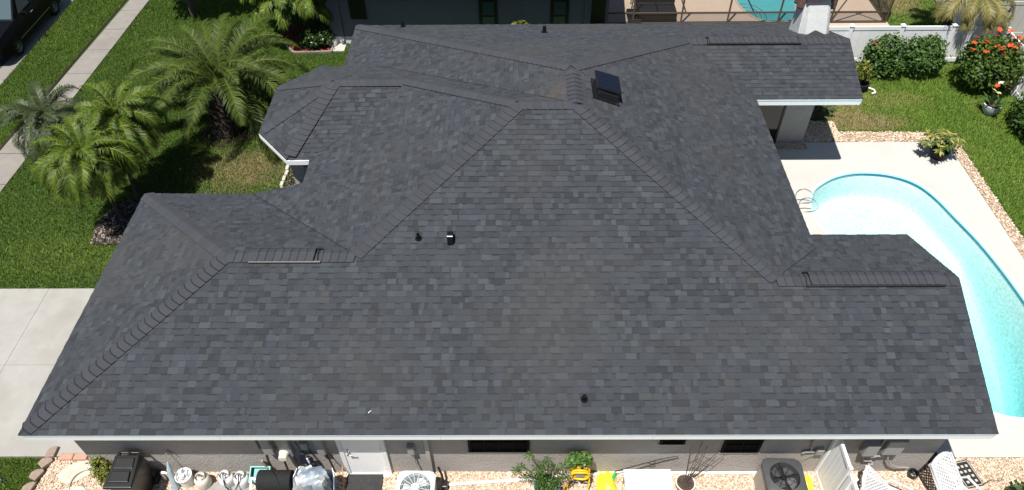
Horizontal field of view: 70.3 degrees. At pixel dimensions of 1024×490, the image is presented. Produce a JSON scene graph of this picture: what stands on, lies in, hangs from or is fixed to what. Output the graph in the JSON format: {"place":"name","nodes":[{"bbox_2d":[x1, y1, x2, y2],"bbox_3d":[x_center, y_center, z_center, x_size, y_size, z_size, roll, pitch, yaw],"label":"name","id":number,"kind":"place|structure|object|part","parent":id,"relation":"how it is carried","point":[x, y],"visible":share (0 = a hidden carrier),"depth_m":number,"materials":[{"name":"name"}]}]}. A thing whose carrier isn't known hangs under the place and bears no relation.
{"place":"outdoors","nodes":[
{"label":"outdoors","id":0,"kind":"place"},
{"bbox_2d":[0,55,11,68],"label":"road","id":1,"kind":"structure","parent":0,"point":[3,62],"depth_m":26.34,"materials":[{"name":"grey asphalt"}]},
{"bbox_2d":[0,0,60,58],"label":"parked car","id":2,"kind":"object","parent":1,"relation":"on","point":[21,21],"visible":1,"depth_m":26.52,"materials":[{"name":"black paint"}]},
{"bbox_3d":[-18.084,-8.871,26.671,0.147,0.370,0.900,0,46,0],"label":"side window","id":3,"kind":"part","parent":2,"relation":"part of","materials":[{"name":"black glass"}]},
{"bbox_2d":[0,456,41,489],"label":"grass","id":4,"kind":"structure","parent":0,"point":[12,470],"depth_m":15.27,"materials":[{"name":"green plant"}]},
{"bbox_2d":[0,288,93,457],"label":"driveway","id":5,"kind":"structure","parent":0,"point":[37,326],"depth_m":17.42,"materials":[{"name":"concrete"}]},
{"bbox_2d":[45,446,58,458],"bbox_3d":[-9.816,4.434,15.521,0.224,0.120,0.255,-7,44,-4],"label":"edging brick","id":6,"kind":"object","parent":5,"relation":"on","point":[51,452],"visible":1,"depth_m":15.47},
{"bbox_2d":[0,0,123,146],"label":"grass","id":7,"kind":"structure","parent":0,"point":[62,33],"depth_m":26.88,"materials":[{"name":"green plant"}]},
{"bbox_2d":[0,0,148,192],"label":"sidewalk","id":8,"kind":"structure","parent":0,"point":[82,69],"depth_m":26.06,"materials":[{"name":"concrete"}]},
{"bbox_2d":[0,0,1023,489],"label":"ground","id":9,"kind":"structure","parent":0,"point":[820,116],"depth_m":22.26,"materials":[{"name":"green plant"}]},
{"bbox_2d":[21,482,37,489],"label":"edging brick","id":10,"kind":"object","parent":9,"relation":"on","point":[30,486],"visible":1,"depth_m":14.95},
{"bbox_2d":[29,469,45,481],"bbox_3d":[-9.914,4.794,15.174,0.224,0.120,0.255,13,47,12],"label":"edging brick","id":11,"kind":"object","parent":9,"relation":"on","point":[36,475],"visible":1,"depth_m":15.13,"materials":[{"name":"stone"}]},
{"bbox_2d":[38,457,53,469],"bbox_3d":[-9.847,4.596,15.364,0.224,0.120,0.255,26,53,24],"label":"edging brick","id":12,"kind":"object","parent":9,"relation":"on","point":[44,463],"visible":1,"depth_m":15.31,"materials":[{"name":"brown stone"}]},
{"bbox_2d":[0,80,99,163],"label":"palm tree","id":13,"kind":"object","parent":9,"relation":"on","point":[46,111],"visible":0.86,"depth_m":19.97,"materials":[{"name":"green plant"}]},
{"bbox_2d":[0,0,126,149],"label":"verge soil edge","id":14,"kind":"object","parent":9,"relation":"on","point":[69,66],"visible":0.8,"depth_m":26.50,"materials":[{"name":"brown soil"}]},
{"bbox_2d":[90,198,139,245],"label":"mulch","id":15,"kind":"object","parent":9,"relation":"on","point":[126,208],"visible":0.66,"depth_m":20.32,"materials":[{"name":"beige gravel"}]},
{"bbox_2d":[28,113,148,218],"bbox_3d":[-10.956,-1.710,19.402,2.706,3.214,2.642,0,46,0],"label":"palm tree","id":16,"kind":"object","parent":15,"relation":"on","point":[79,160],"visible":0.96,"depth_m":18.45,"materials":[{"name":"green plant"}]},
{"bbox_2d":[72,78,171,200],"bbox_3d":[-10.650,-2.865,20.361,2.496,3.446,2.661,0,46,0],"label":"palm tree","id":17,"kind":"object","parent":9,"relation":"on","point":[111,109],"visible":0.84,"depth_m":19.38,"materials":[{"name":"green plant"}]},
{"bbox_2d":[0,0,350,288],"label":"grass","id":18,"kind":"structure","parent":9,"relation":"on","point":[159,11],"depth_m":22.09,"materials":[{"name":"green plant"}]},
{"bbox_2d":[186,0,197,16],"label":"trunk","id":19,"kind":"object","parent":9,"relation":"on","point":[192,8],"visible":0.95,"depth_m":28.27,"materials":[{"name":"brown plant"}]},
{"bbox_2d":[198,120,255,146],"bbox_3d":[-9.116,-3.598,23.328,1.900,0.060,1.500,0,46,0],"label":"palm mulch ring","id":20,"kind":"object","parent":9,"relation":"on","point":[244,133],"visible":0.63,"depth_m":23.09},
{"bbox_2d":[121,13,310,161],"bbox_3d":[-9.051,-5.280,22.825,6.000,3.303,5.913,0,46,0],"label":"palm tree","id":21,"kind":"object","parent":20,"relation":"on","point":[217,66],"visible":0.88,"depth_m":22.25,"materials":[{"name":"green plant"}]},
{"bbox_2d":[280,165,289,187],"bbox_3d":[-6.789,-1.982,21.683,0.148,0.090,1.715,0,46,0],"label":"bay edging","id":22,"kind":"object","parent":9,"relation":"on","point":[284,176],"visible":0.61,"depth_m":21.71,"materials":[{"name":"stone"}]},
{"bbox_2d":[285,172,295,186],"bbox_3d":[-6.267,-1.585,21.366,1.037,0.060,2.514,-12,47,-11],"label":"bay mulch bed","id":23,"kind":"object","parent":9,"relation":"on","point":[293,180],"visible":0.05,"depth_m":21.64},
{"bbox_2d":[313,0,609,51],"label":"neighbour house","id":24,"kind":"structure","parent":9,"relation":"on","point":[349,15],"depth_m":26.17,"materials":[{"name":"grey"}]},
{"bbox_2d":[478,0,497,24],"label":"window","id":25,"kind":"structure","parent":24,"relation":"in","point":[487,8],"depth_m":26.06,"materials":[{"name":"green glass"}]},
{"bbox_2d":[550,0,568,23],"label":"window","id":26,"kind":"structure","parent":24,"relation":"in","point":[559,9],"depth_m":26.04,"materials":[{"name":"green glass"}]},
{"bbox_2d":[590,0,605,23],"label":"door","id":27,"kind":"structure","parent":24,"relation":"in","point":[598,7],"depth_m":27.01,"materials":[{"name":"green metal"}]},
{"bbox_2d":[18,0,998,477],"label":"house","id":28,"kind":"structure","parent":9,"relation":"on","point":[484,248],"depth_m":14.58,"materials":[{"name":"grey"}]},
{"bbox_2d":[298,453,317,468],"bbox_3d":[-4.113,4.369,14.615,0.465,0.611,0.112,0,46,0],"label":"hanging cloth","id":29,"kind":"object","parent":28,"relation":"hanging from","point":[304,459],"visible":0.69,"depth_m":14.55,"materials":[{"name":"black"}]},
{"bbox_2d":[340,440,386,472],"bbox_3d":[-2.971,4.098,14.445,0.756,2.030,0.128,0,46,0],"label":"door","id":30,"kind":"structure","parent":28,"relation":"in","point":[362,456],"depth_m":14.63,"materials":[{"name":"paint"}]},
{"bbox_2d":[468,440,530,452],"bbox_3d":[-0.261,3.761,14.141,1.260,1.142,0.052,0,46,0],"label":"window","id":31,"kind":"structure","parent":28,"relation":"in","point":[474,446],"depth_m":14.38,"materials":[{"name":"black glass"}]},
{"bbox_2d":[563,455,589,489],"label":"hose reel","id":32,"kind":"object","parent":28,"relation":"attached to","point":[579,473],"visible":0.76,"depth_m":14.49,"materials":[{"name":"yellow plastic"}]},
{"bbox_2d":[564,450,592,469],"bbox_3d":[1.312,4.246,14.351,0.579,0.342,0.360,0,46,0],"label":"trailing plant","id":33,"kind":"object","parent":32,"relation":"on","point":[579,459],"visible":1,"depth_m":14.29,"materials":[{"name":"green plant"}]},
{"bbox_2d":[658,439,685,445],"bbox_3d":[3.138,3.645,14.011,0.540,0.842,0.052,0,46,0],"label":"window","id":34,"kind":"structure","parent":28,"relation":"in","point":[663,442],"depth_m":14.24,"materials":[{"name":"black glass"}]},
{"bbox_2d":[718,439,764,453],"bbox_3d":[4.529,3.755,14.121,0.800,1.172,0.052,0,46,0],"label":"window","id":35,"kind":"structure","parent":28,"relation":"in","point":[730,446],"depth_m":14.36,"materials":[{"name":"black glass"}]},
{"bbox_2d":[759,105,786,143],"bbox_3d":[7.173,-3.967,21.820,2.000,2.400,0.080,0,46,0],"label":"sliding door","id":36,"kind":"structure","parent":28,"relation":"in","point":[773,115],"depth_m":21.90,"materials":[{"name":"grey glass"}]},
{"bbox_2d":[813,439,852,489],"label":"vinyl gate","id":37,"kind":"structure","parent":28,"relation":"attached to","point":[833,470],"depth_m":14.17,"materials":[{"name":"white plastic"}]},
{"bbox_2d":[907,468,918,478],"bbox_3d":[8.268,4.707,14.999,0.200,0.140,0.228,0,46,0],"label":"hose hanger","id":38,"kind":"object","parent":28,"relation":"attached to","point":[912,473],"visible":1,"depth_m":14.98,"materials":[{"name":"black metal"}]},
{"bbox_2d":[35,457,1023,489],"bbox_3d":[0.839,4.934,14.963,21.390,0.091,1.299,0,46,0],"label":"gravel","id":39,"kind":"structure","parent":9,"relation":"on","point":[997,470],"depth_m":15.02,"materials":[{"name":"beige gravel"}]},
{"bbox_2d":[59,453,74,460],"bbox_3d":[-9.450,4.510,15.443,0.290,0.100,0.150,-1,46,-1],"label":"edging brick","id":40,"kind":"object","parent":39,"relation":"on","point":[66,456],"visible":1,"depth_m":15.40,"materials":[{"name":"brick"}]},
{"bbox_2d":[58,460,91,483],"bbox_3d":[-9.112,4.761,15.233,0.743,0.070,0.479,-16,48,-15],"label":"stepping stone","id":41,"kind":"object","parent":39,"relation":"on","point":[67,474],"visible":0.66,"depth_m":15.19,"materials":[{"name":"beige stone"}]},
{"bbox_2d":[69,469,92,489],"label":"bent wire","id":42,"kind":"object","parent":41,"relation":"on","point":[75,475],"visible":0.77,"depth_m":15.10,"materials":[{"name":"beige metal"}]},
{"bbox_2d":[64,486,86,489],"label":"stepping stone","id":43,"kind":"object","parent":39,"relation":"on","point":[77,488],"visible":1,"depth_m":14.95,"materials":[{"name":"beige stone"}]},
{"bbox_2d":[73,453,87,460],"bbox_3d":[-9.150,4.509,15.441,0.290,0.100,0.150,-1,46,0],"label":"edging brick","id":44,"kind":"object","parent":39,"relation":"on","point":[80,457],"visible":0.77,"depth_m":15.39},
{"bbox_2d":[85,455,111,487],"bbox_3d":[-8.366,4.581,14.889,0.646,0.773,0.637,0,46,0],"label":"bush","id":45,"kind":"object","parent":39,"relation":"on","point":[103,468],"visible":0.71,"depth_m":14.75,"materials":[{"name":"green plant"}]},
{"bbox_2d":[103,452,161,489],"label":"wheeled bin","id":46,"kind":"object","parent":39,"relation":"on","point":[128,471],"visible":1,"depth_m":14.19,"materials":[{"name":"plastic"}]},
{"bbox_2d":[160,471,168,480],"bbox_3d":[-7.133,4.762,14.984,0.171,0.360,0.055,3,46,3],"label":"pvc elbow","id":47,"kind":"object","parent":39,"relation":"on","point":[162,473],"visible":0.84,"depth_m":14.91,"materials":[{"name":"white plastic"}]},
{"bbox_2d":[165,450,179,489],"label":"folded umbrella","id":48,"kind":"object","parent":39,"relation":"on","point":[175,485],"visible":0.98,"depth_m":14.73,"materials":[{"name":"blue fabric"}]},
{"bbox_2d":[174,467,194,488],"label":"bucket","id":49,"kind":"object","parent":39,"relation":"on","point":[184,477],"visible":1,"depth_m":14.83,"materials":[{"name":"paint"}]},
{"bbox_2d":[194,471,211,489],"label":"propane cylinder","id":50,"kind":"object","parent":39,"relation":"on","point":[202,480],"visible":1,"depth_m":14.77,"materials":[{"name":"silver metal"}]},
{"bbox_2d":[207,483,227,489],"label":"paver","id":51,"kind":"object","parent":39,"relation":"on","point":[215,486],"visible":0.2,"depth_m":14.93,"materials":[{"name":"white concrete"}]},
{"bbox_2d":[218,469,234,489],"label":"propane cylinder","id":52,"kind":"object","parent":39,"relation":"on","point":[225,478],"visible":0.91,"depth_m":14.79,"materials":[{"name":"paint"}]},
{"bbox_2d":[229,484,249,489],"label":"paver","id":53,"kind":"object","parent":39,"relation":"on","point":[233,487],"depth_m":14.91,"materials":[{"name":"beige stone"}]},
{"bbox_2d":[233,470,249,489],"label":"propane cylinder","id":54,"kind":"object","parent":39,"relation":"on","point":[241,479],"visible":0.96,"depth_m":14.77,"materials":[{"name":"paint"}]},
{"bbox_2d":[248,466,271,482],"bbox_3d":[-5.156,4.703,14.887,0.417,0.310,0.374,0,46,0],"label":"teal tray","id":55,"kind":"object","parent":39,"relation":"on","point":[254,470],"visible":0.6,"depth_m":14.90,"materials":[{"name":"teal plastic"}]},
{"bbox_2d":[261,460,268,469],"bbox_3d":[-5.034,4.513,14.870,0.106,0.421,0.040,0,46,0],"label":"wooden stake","id":56,"kind":"object","parent":55,"relation":"on","point":[264,464],"visible":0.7,"depth_m":14.80,"materials":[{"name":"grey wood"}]},
{"bbox_2d":[255,470,294,489],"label":"smoker barrel","id":57,"kind":"object","parent":39,"relation":"on","point":[274,480],"visible":0.85,"depth_m":14.26,"materials":[{"name":"metal"}]},
{"bbox_2d":[249,477,255,489],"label":"white frame","id":58,"kind":"object","parent":57,"relation":"attached to","point":[251,479],"visible":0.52,"depth_m":14.65,"materials":[{"name":"paint"}]},
{"bbox_2d":[292,465,337,489],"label":"covered grill","id":59,"kind":"object","parent":39,"relation":"on","point":[309,477],"visible":1,"depth_m":14.12,"materials":[{"name":"silver metal"}]},
{"bbox_2d":[345,474,382,489],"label":"door mat","id":60,"kind":"object","parent":39,"relation":"on","point":[364,481],"depth_m":14.98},
{"bbox_2d":[396,470,436,489],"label":"air conditioner","id":61,"kind":"object","parent":39,"relation":"on","point":[415,480],"visible":1,"depth_m":14.38,"materials":[{"name":"white metal"}]},
{"bbox_2d":[437,467,447,489],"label":"line set","id":62,"kind":"object","parent":39,"relation":"on","point":[444,484],"visible":1,"depth_m":14.78,"materials":[{"name":"black rubber"}]},
{"bbox_2d":[508,451,572,489],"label":"potted papyrus","id":63,"kind":"object","parent":39,"relation":"on","point":[546,481],"visible":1,"depth_m":14.32,"materials":[{"name":"green plant"}]},
{"bbox_2d":[448,471,756,485],"bbox_3d":[1.842,4.784,15.053,6.477,0.065,0.176,-2,46,-1],"label":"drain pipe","id":64,"kind":"object","parent":39,"relation":"on","point":[597,473],"visible":0.54,"depth_m":15.05,"materials":[{"name":"white plastic"}]},
{"bbox_2d":[596,471,616,489],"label":"soil bag","id":65,"kind":"object","parent":39,"relation":"on","point":[606,480],"visible":0.99,"depth_m":14.85,"materials":[{"name":"yellow plastic"}]},
{"bbox_2d":[615,456,678,489],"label":"potting table","id":66,"kind":"object","parent":39,"relation":"on","point":[647,479],"visible":1,"depth_m":14.49,"materials":[{"name":"white plastic"}]},
{"bbox_2d":[675,441,723,489],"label":"trellis pot","id":67,"kind":"object","parent":39,"relation":"on","point":[684,481],"visible":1,"depth_m":14.65,"materials":[{"name":"ceramic"}]},
{"bbox_2d":[753,458,807,489],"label":"air conditioner","id":68,"kind":"object","parent":39,"relation":"on","point":[779,474],"visible":1,"depth_m":14.28,"materials":[{"name":"grey metal"}]},
{"bbox_2d":[805,475,812,489],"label":"yellow sack","id":69,"kind":"object","parent":39,"relation":"on","point":[809,482],"visible":0.55,"depth_m":14.66,"materials":[{"name":"yellow plastic"}]},
{"bbox_2d":[839,474,858,489],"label":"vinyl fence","id":70,"kind":"object","parent":39,"relation":"on","point":[850,482],"visible":1,"depth_m":13.44,"materials":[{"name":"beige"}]},
{"bbox_2d":[860,464,913,489],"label":"plastic lounger","id":71,"kind":"object","parent":39,"relation":"on","point":[872,472],"visible":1,"depth_m":14.48,"materials":[{"name":"grey plastic"}]},
{"bbox_2d":[925,452,937,476],"bbox_3d":[8.699,4.515,15.083,0.235,0.340,0.533,8,47,8],"label":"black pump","id":72,"kind":"object","parent":39,"relation":"on","point":[931,459],"visible":0.34,"depth_m":15.07,"materials":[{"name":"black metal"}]},
{"bbox_2d":[928,450,981,489],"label":"plastic lounger","id":73,"kind":"object","parent":39,"relation":"on","point":[948,454],"visible":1,"depth_m":14.43,"materials":[{"name":"grey plastic"}]},
{"bbox_2d":[951,459,982,488],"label":"patterned mat","id":74,"kind":"object","parent":39,"relation":"on","point":[965,467],"visible":0.81,"depth_m":15.03,"materials":[{"name":"beige"}]},
{"bbox_2d":[1005,479,1023,489],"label":"spiky plant","id":75,"kind":"object","parent":39,"relation":"on","point":[1017,487],"visible":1,"depth_m":14.60,"materials":[{"name":"green plant"}]},
{"bbox_2d":[775,120,842,149],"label":"gravel","id":76,"kind":"structure","parent":9,"relation":"on","point":[828,124],"depth_m":22.89,"materials":[{"name":"beige gravel"}]},
{"bbox_2d":[812,105,836,116],"bbox_3d":[9.908,-4.497,23.642,1.277,0.468,1.355,0,46,0],"label":"dark fern","id":77,"kind":"object","parent":9,"relation":"on","point":[824,108],"visible":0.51,"depth_m":23.41,"materials":[{"name":"green plant"}]},
{"bbox_2d":[856,60,873,92],"bbox_3d":[11.789,-5.713,24.401,0.628,1.033,0.753,0,46,0],"label":"potted bush","id":78,"kind":"object","parent":9,"relation":"on","point":[864,71],"visible":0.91,"depth_m":24.28,"materials":[{"name":"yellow plant"}]},
{"bbox_2d":[855,31,905,79],"bbox_3d":[12.692,-6.497,24.758,1.720,1.602,1.254,0,46,0],"label":"shrub","id":79,"kind":"object","parent":9,"relation":"on","point":[881,53],"visible":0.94,"depth_m":24.60,"materials":[{"name":"green plant"}]},
{"bbox_2d":[802,131,1023,257],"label":"patio gravel bed","id":80,"kind":"object","parent":9,"relation":"on","point":[978,180],"visible":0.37,"depth_m":21.90,"materials":[{"name":"beige gravel"}]},
{"bbox_2d":[829,23,1005,61],"bbox_3d":[13.311,-7.020,25.329,7.210,1.535,0.160,0,46,0],"label":"vinyl fence","id":81,"kind":"object","parent":9,"relation":"on","point":[859,37],"visible":0.41,"depth_m":25.03,"materials":[{"name":"white plastic"}]},
{"bbox_2d":[899,32,950,77],"bbox_3d":[13.965,-6.476,24.797,1.832,1.540,1.284,0,46,0],"label":"shrub","id":82,"kind":"object","parent":9,"relation":"on","point":[927,56],"visible":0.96,"depth_m":24.54,"materials":[{"name":"green plant"}]},
{"bbox_2d":[942,15,952,25],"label":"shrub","id":83,"kind":"object","parent":9,"relation":"on","point":[945,23],"visible":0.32,"depth_m":26.28,"materials":[{"name":"green plant"}]},
{"bbox_2d":[936,0,1001,25],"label":"vinyl fence","id":84,"kind":"object","parent":9,"relation":"on","point":[957,18],"visible":0.08,"depth_m":27.15,"materials":[{"name":"white plastic"}]},
{"bbox_2d":[930,0,1015,35],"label":"palm tree","id":85,"kind":"object","parent":9,"relation":"on","point":[993,9],"visible":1,"depth_m":24.35,"materials":[{"name":"green plant"}]},
{"bbox_2d":[948,27,1023,93],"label":"hibiscus bush","id":86,"kind":"object","parent":9,"relation":"on","point":[987,62],"visible":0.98,"depth_m":23.76,"materials":[{"name":"green plant"}]},
{"bbox_2d":[981,81,1011,115],"bbox_3d":[15.611,-4.634,23.342,0.885,1.012,0.934,0,46,0],"label":"potted canna","id":87,"kind":"object","parent":9,"relation":"on","point":[993,105],"visible":1,"depth_m":23.45,"materials":[{"name":"plant"}]},
{"bbox_2d":[1000,25,1023,99],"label":"vinyl fence","id":88,"kind":"object","parent":9,"relation":"on","point":[1017,89],"visible":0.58,"depth_m":24.19,"materials":[{"name":"white plastic"}]},
{"bbox_2d":[1001,1,1023,37],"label":"vinyl fence","id":89,"kind":"object","parent":9,"relation":"on","point":[1016,22],"visible":0.28,"depth_m":26.47,"materials":[{"name":"white plastic"}]},
{"bbox_2d":[1007,91,1023,137],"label":"dark bush","id":90,"kind":"object","parent":9,"relation":"on","point":[1018,115],"visible":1,"depth_m":22.77,"materials":[{"name":"green plant"}]},
{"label":"red mulch bed","id":91,"kind":"structure","parent":9,"relation":"on","visible":0},
{"bbox_2d":[276,36,333,54],"bbox_3d":[-7.761,-7.335,26.850,2.512,0.120,1.042,9,47,9],"label":"bed edging","id":92,"kind":"object","parent":91,"relation":"on","point":[309,52],"visible":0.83,"depth_m":26.53,"materials":[{"name":"concrete"}]},
{"bbox_2d":[280,25,331,50],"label":"red mulch","id":93,"kind":"object","parent":91,"relation":"on","point":[288,35],"visible":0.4,"depth_m":27.11,"materials":[{"name":"brown wood"}]},
{"bbox_2d":[239,0,333,37],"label":"areca palm","id":94,"kind":"object","parent":93,"relation":"on","point":[281,10],"visible":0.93,"depth_m":25.53,"materials":[{"name":"green plant"}]},
{"bbox_2d":[296,18,335,49],"bbox_3d":[-7.180,-7.736,26.597,1.475,0.978,1.358,0,46,0],"label":"flowering shrub","id":95,"kind":"object","parent":93,"relation":"on","point":[321,35],"visible":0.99,"depth_m":26.43,"materials":[{"name":"green plant"}]},
{"bbox_2d":[512,19,527,23],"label":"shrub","id":96,"kind":"object","parent":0,"point":[518,21],"visible":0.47,"depth_m":26.00,"materials":[{"name":"green plant"}]},
{"bbox_2d":[608,0,889,25],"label":"neighbour deck","id":97,"kind":"structure","parent":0,"point":[717,5],"depth_m":28.42,"materials":[{"name":"beige concrete"}]},
{"bbox_2d":[626,0,676,22],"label":"outdoor sofa","id":98,"kind":"object","parent":97,"relation":"on","point":[654,5],"visible":0.97,"depth_m":27.77,"materials":[{"name":"black metal"}]},
{"bbox_2d":[607,0,894,23],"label":"pool cage","id":99,"kind":"object","parent":97,"relation":"on","point":[880,12],"visible":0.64,"depth_m":27.49,"materials":[{"name":"brown metal"}]},
{"bbox_2d":[735,0,796,21],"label":"neighbour pool","id":100,"kind":"structure","parent":97,"relation":"on","point":[761,5],"depth_m":28.56,"materials":[{"name":"teal liquid"}]},
{"bbox_2d":[776,142,1023,457],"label":"patio","id":101,"kind":"structure","parent":0,"point":[948,182],"depth_m":21.33,"materials":[{"name":"paint"}]},
{"bbox_2d":[795,188,818,211],"bbox_3d":[8.307,-1.250,20.453,0.602,0.591,0.394,0,46,0],"label":"pool handrail","id":102,"kind":"object","parent":101,"relation":"on","point":[806,198],"visible":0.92,"depth_m":20.43,"materials":[{"name":"silver metal"}]},
{"bbox_2d":[809,171,1023,419],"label":"swimming pool","id":103,"kind":"structure","parent":101,"relation":"in","point":[878,202],"depth_m":20.46,"materials":[{"name":"teal liquid"}]},
{"bbox_2d":[917,128,964,160],"bbox_3d":[12.922,-2.988,21.924,1.430,0.765,1.232,0,46,0],"label":"potted shrub","id":104,"kind":"object","parent":101,"relation":"on","point":[940,149],"visible":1,"depth_m":21.76,"materials":[{"name":"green plant"}]},
{"bbox_2d":[872,0,951,25],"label":"grass","id":105,"kind":"structure","parent":0,"point":[913,15],"depth_m":28.25,"materials":[{"name":"green plant"}]},
{"bbox_2d":[827,62,1023,234],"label":"grass","id":106,"kind":"structure","parent":0,"point":[925,85],"depth_m":23.55,"materials":[{"name":"green plant"}]},
{"label":"far ground","id":107,"kind":"structure","parent":0,"visible":0},
{"bbox_2d":[0,0,72,82],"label":"kerb","id":108,"kind":"structure","parent":107,"relation":"on","point":[13,61],"depth_m":27.31,"materials":[{"name":"concrete"}]}
]}

